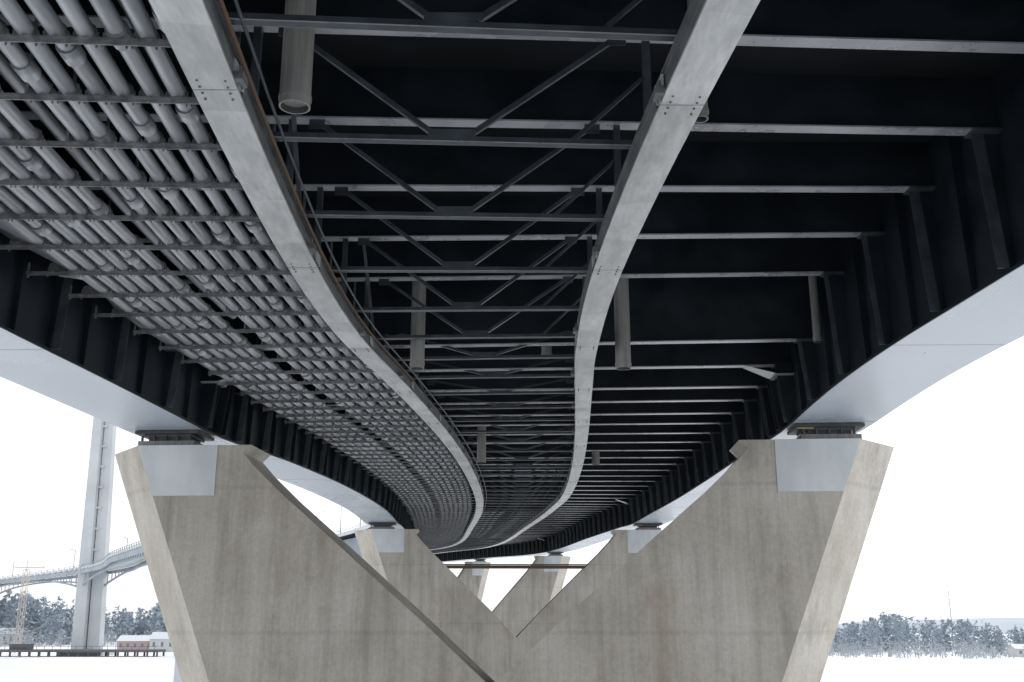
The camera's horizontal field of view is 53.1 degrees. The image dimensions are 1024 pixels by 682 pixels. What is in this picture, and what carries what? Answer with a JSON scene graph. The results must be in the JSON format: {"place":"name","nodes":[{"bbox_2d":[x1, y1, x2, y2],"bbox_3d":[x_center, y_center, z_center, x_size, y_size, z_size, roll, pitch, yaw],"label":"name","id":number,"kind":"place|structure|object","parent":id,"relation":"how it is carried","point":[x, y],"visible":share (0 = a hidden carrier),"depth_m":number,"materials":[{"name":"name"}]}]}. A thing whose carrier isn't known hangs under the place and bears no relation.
{"place":"outdoors","nodes":[
{"label":"outdoors","id":0,"kind":"place"},
{"bbox_2d":[0,620,1023,681],"bbox_3d":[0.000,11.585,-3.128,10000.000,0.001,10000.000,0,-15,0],"label":"snow covered ice","id":1,"kind":"structure","parent":0,"point":[53,667],"depth_m":249.47,"materials":[{"name":"white snow"}]},
{"bbox_2d":[0,628,31,644],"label":"pale villa","id":2,"kind":"object","parent":1,"relation":"on","point":[7,637],"visible":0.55,"depth_m":457.15,"materials":[{"name":"white wood"}]},
{"bbox_2d":[13,560,44,654],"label":"lattice crane","id":3,"kind":"object","parent":1,"relation":"on","point":[22,590],"visible":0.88,"depth_m":341.28,"materials":[{"name":"orange paint"}]},
{"bbox_2d":[0,644,165,656],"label":"timber jetty","id":4,"kind":"object","parent":1,"relation":"on","point":[20,648],"visible":0.84,"depth_m":323.85,"materials":[{"name":"grey wood"}]},
{"bbox_2d":[0,417,181,681],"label":"old tower bridge","id":5,"kind":"structure","parent":1,"relation":"on","point":[98,561],"depth_m":343.30,"materials":[{"name":"concrete"}]},
{"bbox_2d":[116,635,150,648],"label":"red boathouse","id":6,"kind":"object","parent":1,"relation":"on","point":[134,641],"visible":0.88,"depth_m":372.34,"materials":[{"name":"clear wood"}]},
{"bbox_2d":[119,644,149,646],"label":"windows","id":7,"kind":"structure","parent":6,"relation":"in","point":[120,645],"depth_m":372.00,"materials":[{"name":"grey glass"}]},
{"bbox_2d":[149,632,172,651],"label":"pale boathouse","id":8,"kind":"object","parent":1,"relation":"on","point":[159,640],"visible":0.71,"depth_m":369.03,"materials":[{"name":"wood"}]},
{"bbox_2d":[152,642,170,646],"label":"windows","id":9,"kind":"structure","parent":8,"relation":"in","point":[153,645],"depth_m":368.75,"materials":[{"name":"grey glass"}]},
{"bbox_2d":[458,559,490,600],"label":"concrete pier","id":10,"kind":"structure","parent":1,"relation":"on","point":[473,581],"depth_m":250.91,"materials":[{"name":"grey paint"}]},
{"bbox_2d":[115,423,893,681],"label":"concrete pier","id":11,"kind":"structure","parent":1,"relation":"on","point":[742,568],"depth_m":40.27,"materials":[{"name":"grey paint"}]},
{"bbox_2d":[354,522,661,681],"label":"concrete pier","id":12,"kind":"structure","parent":1,"relation":"on","point":[411,567],"depth_m":102.65,"materials":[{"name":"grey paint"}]},
{"bbox_2d":[0,625,1023,659],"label":"shoreline shrubs","id":13,"kind":"object","parent":1,"relation":"on","point":[970,654],"visible":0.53,"depth_m":327.13,"materials":[{"name":"grey plant"}]},
{"bbox_2d":[492,552,570,635],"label":"concrete pier","id":14,"kind":"structure","parent":1,"relation":"on","point":[531,594],"depth_m":179.69,"materials":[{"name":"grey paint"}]},
{"bbox_2d":[0,0,1023,562],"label":"steel box girder bridge","id":15,"kind":"structure","parent":14,"relation":"on","point":[458,280],"depth_m":28.20,"materials":[{"name":"paint"}]},
{"bbox_2d":[1006,644,1023,656],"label":"pale villa","id":16,"kind":"object","parent":1,"relation":"on","point":[1017,649],"visible":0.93,"depth_m":321.97,"materials":[{"name":"white paint"}]},
{"bbox_2d":[0,336,1023,619],"label":"sky","id":17,"kind":"structure","parent":0,"point":[949,509],"materials":[{"name":"white"}]},
{"bbox_2d":[19,618,1023,633],"bbox_3d":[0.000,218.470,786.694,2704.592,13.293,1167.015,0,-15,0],"label":"distant hills","id":18,"kind":"structure","parent":0,"point":[1004,625],"depth_m":862.28,"materials":[{"name":"grey plant"}]},
{"bbox_2d":[0,590,1023,654],"bbox_3d":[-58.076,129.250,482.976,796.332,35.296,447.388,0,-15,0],"label":"distant forest","id":19,"kind":"object","parent":18,"relation":"on","point":[46,620],"visible":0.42,"depth_m":413.64,"materials":[{"name":"grey plant"}]}
]}

